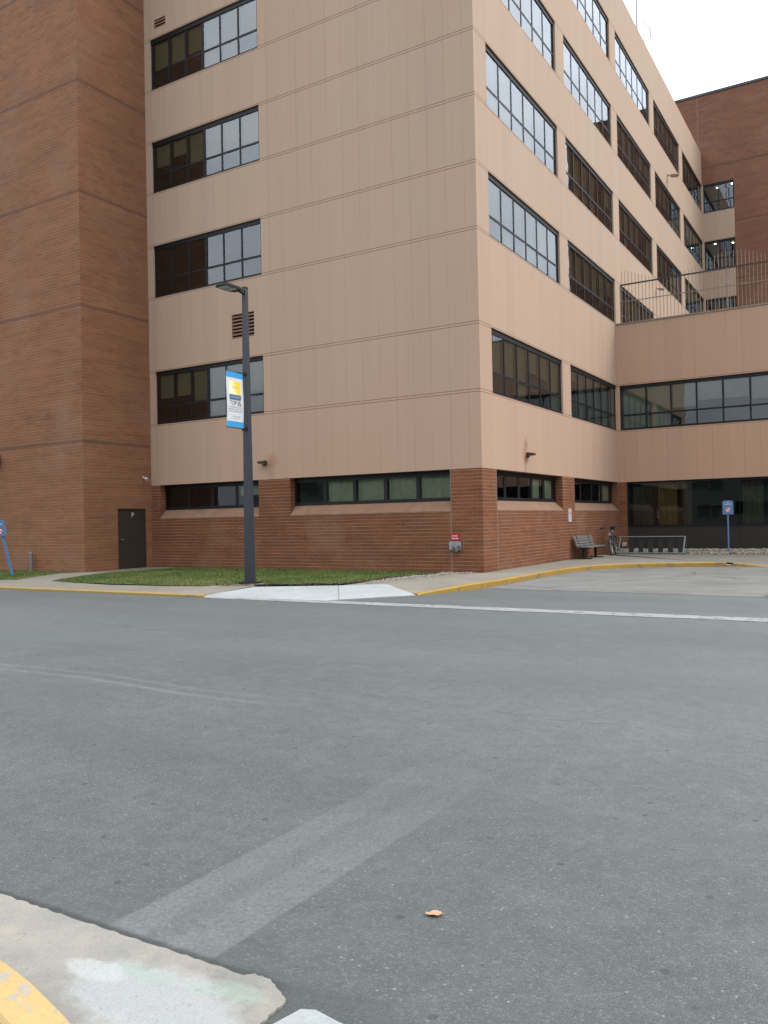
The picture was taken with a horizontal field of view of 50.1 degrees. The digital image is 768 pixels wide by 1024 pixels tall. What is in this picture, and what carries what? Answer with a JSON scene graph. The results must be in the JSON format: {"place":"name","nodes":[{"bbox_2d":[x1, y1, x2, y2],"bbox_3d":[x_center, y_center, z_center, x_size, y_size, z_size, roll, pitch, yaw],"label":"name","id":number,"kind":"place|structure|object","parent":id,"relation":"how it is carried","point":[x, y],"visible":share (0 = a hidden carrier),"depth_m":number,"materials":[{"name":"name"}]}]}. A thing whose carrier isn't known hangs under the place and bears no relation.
{"place":"outdoors","nodes":[
{"label":"outdoors","id":0,"kind":"place"},
{"bbox_2d":[0,570,77,579],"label":"lawn","id":1,"kind":"structure","parent":0,"point":[6,574],"depth_m":25.64,"materials":[{"name":"green plant"}]},
{"bbox_2d":[0,520,13,575],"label":"post sign","id":2,"kind":"object","parent":1,"relation":"on","point":[3,532],"visible":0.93,"depth_m":25.22,"materials":[{"name":"blue metal"}]},
{"bbox_2d":[29,552,32,570],"bbox_3d":[-11.763,1.688,27.413,0.128,0.690,0.128,-2,-1,31],"label":"pipe bollard","id":3,"kind":"object","parent":1,"relation":"on","point":[31,560],"visible":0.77,"depth_m":27.37,"materials":[{"name":"metal"}]},
{"bbox_2d":[0,567,263,593],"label":"street pavement","id":4,"kind":"structure","parent":0,"point":[44,581],"depth_m":20.54,"materials":[{"name":"concrete"}]},
{"bbox_2d":[216,282,261,583],"bbox_3d":[-3.502,-1.871,19.687,0.400,7.210,1.100,-2,-1,31],"label":"street lamp","id":5,"kind":"object","parent":4,"relation":"on","point":[249,559],"visible":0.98,"depth_m":19.92,"materials":[{"name":"metal"}]},
{"bbox_2d":[225,369,247,430],"bbox_3d":[-3.552,-2.681,19.640,0.200,1.410,0.670,-2,-1,31],"label":"pole banner","id":6,"kind":"object","parent":5,"relation":"attached to","point":[235,400],"visible":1,"depth_m":19.62,"materials":[{"name":"white fabric"}]},
{"bbox_2d":[51,567,440,585],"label":"lawn","id":7,"kind":"structure","parent":0,"point":[195,576],"depth_m":22.44,"materials":[{"name":"green plant"}]},
{"bbox_2d":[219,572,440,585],"bbox_3d":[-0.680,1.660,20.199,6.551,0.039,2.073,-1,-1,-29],"label":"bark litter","id":8,"kind":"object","parent":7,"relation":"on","point":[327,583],"visible":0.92,"depth_m":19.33,"materials":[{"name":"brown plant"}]},
{"bbox_2d":[254,572,438,585],"bbox_3d":[-0.428,1.660,20.226,5.519,0.064,1.224,-1,-1,-35],"label":"lawn edging","id":9,"kind":"object","parent":7,"relation":"on","point":[330,583],"visible":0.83,"depth_m":19.10,"materials":[{"name":"grey concrete"}]},
{"bbox_2d":[274,1009,342,1023],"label":"crossing slab","id":10,"kind":"structure","parent":0,"point":[305,1016],"depth_m":2.58,"materials":[{"name":"white concrete"}]},
{"bbox_2d":[0,579,767,1023],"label":"road","id":11,"kind":"structure","parent":0,"point":[552,817],"depth_m":4.75,"materials":[{"name":"grey asphalt"}]},
{"bbox_2d":[0,960,70,1023],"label":"kerb","id":12,"kind":"structure","parent":11,"relation":"on","point":[23,1000],"depth_m":2.60,"materials":[{"name":"yellow paint"}]},
{"bbox_2d":[0,586,207,597],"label":"street kerb","id":13,"kind":"structure","parent":11,"relation":"on","point":[109,592],"depth_m":19.33,"materials":[{"name":"yellow paint"}]},
{"bbox_2d":[0,894,285,1023],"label":"gutter pan","id":14,"kind":"object","parent":11,"relation":"on","point":[73,971],"visible":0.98,"depth_m":2.86,"materials":[{"name":"concrete"}]},
{"bbox_2d":[426,910,441,914],"bbox_3d":[0.202,1.604,3.284,0.074,0.010,0.038,-1,-1,14],"label":"fallen leaf","id":15,"kind":"object","parent":11,"relation":"on","point":[434,912],"visible":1,"depth_m":3.29,"materials":[{"name":"orange plant"}]},
{"bbox_2d":[218,598,767,621],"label":"white line","id":16,"kind":"object","parent":11,"relation":"on","point":[575,612],"visible":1,"depth_m":13.98,"materials":[{"name":"white paint"}]},
{"bbox_2d":[414,562,767,594],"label":"drop off kerb","id":17,"kind":"structure","parent":11,"relation":"on","point":[492,583],"depth_m":23.14,"materials":[{"name":"yellow paint"}]},
{"bbox_2d":[362,571,477,583],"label":"gravel","id":18,"kind":"structure","parent":0,"point":[442,573],"depth_m":20.98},
{"bbox_2d":[143,0,704,572],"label":"office building","id":19,"kind":"structure","parent":0,"point":[425,232],"depth_m":25.76,"materials":[{"name":"beige concrete"}]},
{"bbox_2d":[151,0,256,89],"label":"window","id":20,"kind":"structure","parent":19,"relation":"in","point":[229,32],"depth_m":27.74,"materials":[{"name":"black glass"}]},
{"bbox_2d":[152,106,258,192],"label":"window","id":21,"kind":"structure","parent":19,"relation":"in","point":[232,141],"depth_m":27.91,"materials":[{"name":"glass"}]},
{"bbox_2d":[154,219,261,297],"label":"window","id":22,"kind":"structure","parent":19,"relation":"in","point":[232,253],"depth_m":28.76,"materials":[{"name":"black glass"}]},
{"bbox_2d":[156,356,263,424],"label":"window","id":23,"kind":"structure","parent":19,"relation":"in","point":[194,393],"depth_m":27.87,"materials":[{"name":"black glass"}]},
{"bbox_2d":[165,481,258,509],"bbox_3d":[-5.290,-0.547,28.302,4.440,0.951,1.791,-2,-1,31],"label":"window","id":24,"kind":"structure","parent":19,"relation":"in","point":[223,494],"depth_m":29.00,"materials":[{"name":"black glass"}]},
{"bbox_2d":[257,460,266,465],"bbox_3d":[-3.833,-1.551,25.966,0.260,0.160,0.227,-2,-1,31],"label":"wall light","id":25,"kind":"object","parent":19,"relation":"attached to","point":[263,462],"visible":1,"depth_m":25.91,"materials":[{"name":"brown metal"}]},
{"bbox_2d":[294,470,449,505],"bbox_3d":[0.038,-0.688,25.066,5.590,0.951,1.791,-2,-1,31],"label":"window","id":26,"kind":"structure","parent":19,"relation":"in","point":[424,485],"depth_m":24.38,"materials":[{"name":"green glass"}]},
{"bbox_2d":[449,541,460,551],"bbox_3d":[1.920,0.957,22.516,0.360,0.299,0.156,-2,-1,31],"label":"standpipe connection","id":27,"kind":"object","parent":19,"relation":"attached to","point":[455,546],"visible":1,"depth_m":22.50,"materials":[{"name":"metal"}]},
{"bbox_2d":[451,533,458,540],"bbox_3d":[1.956,0.693,22.576,0.240,0.210,0.016,-2,-1,31],"label":"red plate","id":28,"kind":"object","parent":19,"relation":"attached to","point":[454,536],"visible":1,"depth_m":22.57,"materials":[{"name":"metal"}]},
{"bbox_2d":[485,44,555,175],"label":"window","id":29,"kind":"structure","parent":19,"relation":"in","point":[505,96],"depth_m":25.54,"materials":[{"name":"glass"}]},
{"bbox_2d":[488,173,558,283],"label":"window","id":30,"kind":"structure","parent":19,"relation":"in","point":[512,223],"depth_m":25.88,"materials":[{"name":"glass"}]},
{"bbox_2d":[497,470,555,501],"bbox_3d":[3.628,-0.750,25.928,1.791,0.951,5.550,-2,-1,31],"label":"window","id":31,"kind":"structure","parent":19,"relation":"in","point":[512,486],"depth_m":26.88,"materials":[{"name":"black glass"}]},
{"bbox_2d":[491,328,561,413],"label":"window","id":32,"kind":"structure","parent":19,"relation":"in","point":[521,372],"depth_m":26.04,"materials":[{"name":"black glass"}]},
{"bbox_2d":[501,0,553,69],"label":"window","id":33,"kind":"structure","parent":19,"relation":"in","point":[530,15],"depth_m":27.22,"materials":[{"name":"glass"}]},
{"bbox_2d":[526,452,535,457],"bbox_3d":[4.448,-1.737,24.932,0.227,0.160,0.260,-2,-1,31],"label":"wall light","id":34,"kind":"object","parent":19,"relation":"attached to","point":[528,454],"visible":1,"depth_m":24.89,"materials":[{"name":"brown metal"}]},
{"bbox_2d":[568,509,571,521],"bbox_3d":[6.394,0.111,28.257,0.017,0.450,0.310,-2,-1,31],"label":"notice sign","id":35,"kind":"object","parent":19,"relation":"attached to","point":[569,515],"visible":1,"depth_m":28.21,"materials":[{"name":"white metal"}]},
{"bbox_2d":[563,37,609,144],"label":"window","id":36,"kind":"structure","parent":19,"relation":"in","point":[577,80],"depth_m":32.13,"materials":[{"name":"glass"}]},
{"bbox_2d":[565,138,611,232],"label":"window","id":37,"kind":"structure","parent":19,"relation":"in","point":[581,180],"depth_m":31.48,"materials":[{"name":"black glass"}]},
{"bbox_2d":[573,0,607,57],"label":"window","id":38,"kind":"structure","parent":19,"relation":"in","point":[591,11],"depth_m":33.00,"materials":[{"name":"glass"}]},
{"bbox_2d":[568,241,613,321],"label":"window","id":39,"kind":"structure","parent":19,"relation":"in","point":[587,281],"depth_m":31.91,"materials":[{"name":"black glass"}]},
{"bbox_2d":[574,479,611,502],"bbox_3d":[7.135,-0.757,31.701,1.791,0.951,5.520,-2,-1,31],"label":"window","id":40,"kind":"structure","parent":19,"relation":"in","point":[586,491],"depth_m":33.16,"materials":[{"name":"black glass"}]},
{"bbox_2d":[570,365,615,429],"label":"window","id":41,"kind":"structure","parent":19,"relation":"in","point":[592,398],"depth_m":31.75,"materials":[{"name":"black glass"}]},
{"bbox_2d":[615,34,647,123],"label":"window","id":42,"kind":"structure","parent":19,"relation":"in","point":[625,69],"depth_m":37.74,"materials":[{"name":"glass"}]},
{"bbox_2d":[617,117,649,197],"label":"window","id":43,"kind":"structure","parent":19,"relation":"in","point":[628,152],"depth_m":37.97,"materials":[{"name":"glass"}]},
{"bbox_2d":[619,202,651,273],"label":"window","id":44,"kind":"structure","parent":19,"relation":"in","point":[631,234],"depth_m":37.69,"materials":[{"name":"black glass"}]},
{"bbox_2d":[635,0,637,28],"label":"antenna mast","id":45,"kind":"object","parent":19,"relation":"on","point":[636,6],"visible":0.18,"depth_m":39.59,"materials":[{"name":"metal"}]},
{"bbox_2d":[621,288,652,322],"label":"window","id":46,"kind":"structure","parent":19,"relation":"in","point":[624,294],"depth_m":36.96,"materials":[{"name":"black glass"}]},
{"bbox_2d":[643,21,650,41],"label":"weather vane mast","id":47,"kind":"object","parent":19,"relation":"on","point":[644,30],"visible":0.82,"depth_m":40.83,"materials":[{"name":"metal"}]},
{"bbox_2d":[653,102,677,172],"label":"window","id":48,"kind":"structure","parent":19,"relation":"in","point":[662,132],"depth_m":43.55,"materials":[{"name":"glass"}]},
{"bbox_2d":[655,173,679,238],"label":"window","id":49,"kind":"structure","parent":19,"relation":"in","point":[665,204],"depth_m":43.49,"materials":[{"name":"black glass"}]},
{"bbox_2d":[657,246,680,303],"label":"window","id":50,"kind":"structure","parent":19,"relation":"in","point":[665,268],"depth_m":43.56,"materials":[{"name":"black glass"}]},
{"bbox_2d":[667,174,677,176],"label":"security camera","id":51,"kind":"object","parent":19,"relation":"attached to","point":[672,175],"visible":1,"depth_m":42.62,"materials":[{"name":"black metal"}]},
{"bbox_2d":[682,153,700,210],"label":"window","id":52,"kind":"structure","parent":19,"relation":"in","point":[690,180],"depth_m":49.47,"materials":[{"name":"black glass"}]},
{"bbox_2d":[683,215,701,267],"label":"window","id":53,"kind":"structure","parent":19,"relation":"in","point":[692,242],"depth_m":49.46,"materials":[{"name":"black glass"}]},
{"bbox_2d":[685,279,702,312],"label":"window","id":54,"kind":"structure","parent":19,"relation":"in","point":[692,305],"depth_m":48.63,"materials":[{"name":"black glass"}]},
{"bbox_2d":[348,554,767,592],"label":"corner pavement","id":55,"kind":"structure","parent":0,"point":[414,585],"depth_m":25.11,"materials":[{"name":"concrete"}]},
{"bbox_2d":[573,535,604,558],"bbox_3d":[7.241,1.219,28.913,0.582,0.807,2.000,-2,-1,31],"label":"park bench","id":56,"kind":"object","parent":55,"relation":"on","point":[590,544],"visible":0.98,"depth_m":28.80,"materials":[{"name":"grey wood"}]},
{"bbox_2d":[600,526,619,554],"bbox_3d":[8.709,1.073,31.133,0.708,1.113,1.662,-2,-1,43],"label":"bicycle","id":57,"kind":"object","parent":55,"relation":"on","point":[612,537],"visible":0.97,"depth_m":31.08,"materials":[{"name":"metal"}]},
{"bbox_2d":[616,536,689,553],"bbox_3d":[10.077,1.228,30.873,2.550,0.646,0.613,-2,-1,31],"label":"bike rack","id":58,"kind":"object","parent":55,"relation":"on","point":[681,545],"visible":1,"depth_m":30.76,"materials":[{"name":"metal"}]},
{"bbox_2d":[488,567,767,596],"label":"drop off bay","id":59,"kind":"object","parent":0,"point":[735,581],"depth_m":19.65,"materials":[{"name":"concrete"}]},
{"bbox_2d":[615,302,767,555],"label":"entrance wing","id":60,"kind":"structure","parent":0,"point":[692,398],"depth_m":32.55,"materials":[{"name":"beige concrete"}]},
{"bbox_2d":[619,250,767,322],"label":"terrace railing","id":61,"kind":"object","parent":60,"relation":"on","point":[695,272],"visible":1,"depth_m":32.15,"materials":[{"name":"metal"}]},
{"bbox_2d":[620,371,767,430],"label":"window","id":62,"kind":"structure","parent":60,"relation":"in","point":[737,397],"depth_m":32.85,"materials":[{"name":"grey glass"}]},
{"bbox_2d":[623,0,767,100],"label":"sky","id":63,"kind":"structure","parent":0,"point":[697,47],"materials":[{"name":"white"}]},
{"label":"ground","id":64,"kind":"structure","parent":0,"visible":0},
{"bbox_2d":[0,0,153,571],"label":"stair tower","id":65,"kind":"structure","parent":64,"relation":"on","point":[75,462],"depth_m":27.43,"materials":[{"name":"orange brick"}]},
{"bbox_2d":[118,509,146,568],"bbox_3d":[-8.579,0.906,27.952,0.136,2.040,1.230,-2,-1,31],"label":"door","id":66,"kind":"structure","parent":65,"relation":"in","point":[131,522],"depth_m":27.97,"materials":[{"name":"brown paint"}]},
{"bbox_2d":[204,584,415,600],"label":"kerb ramp","id":67,"kind":"structure","parent":64,"relation":"on","point":[330,593],"depth_m":17.67,"materials":[{"name":"white concrete"}]},
{"bbox_2d":[609,548,767,554],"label":"gravel","id":68,"kind":"structure","parent":64,"relation":"on","point":[762,551],"depth_m":30.60,"materials":[{"name":"beige gravel"}]},
{"bbox_2d":[722,500,732,551],"bbox_3d":[12.669,0.601,30.257,0.370,2.055,0.098,-1,-1,11],"label":"post sign","id":69,"kind":"object","parent":68,"relation":"on","point":[727,507],"visible":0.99,"depth_m":30.23,"materials":[{"name":"blue metal"}]},
{"bbox_2d":[619,75,767,498],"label":"brick tower block","id":70,"kind":"structure","parent":64,"relation":"on","point":[727,126],"depth_m":50.30,"materials":[{"name":"brick"}]},
{"bbox_2d":[703,179,733,212],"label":"window","id":71,"kind":"structure","parent":70,"relation":"in","point":[718,196],"depth_m":52.21,"materials":[{"name":"black glass"}]},
{"bbox_2d":[704,237,735,270],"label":"window","id":72,"kind":"structure","parent":70,"relation":"in","point":[713,249],"depth_m":52.36,"materials":[{"name":"black glass"}]},
{"bbox_2d":[706,296,736,310],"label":"window","id":73,"kind":"structure","parent":70,"relation":"in","point":[721,302],"depth_m":52.01,"materials":[{"name":"black glass"}]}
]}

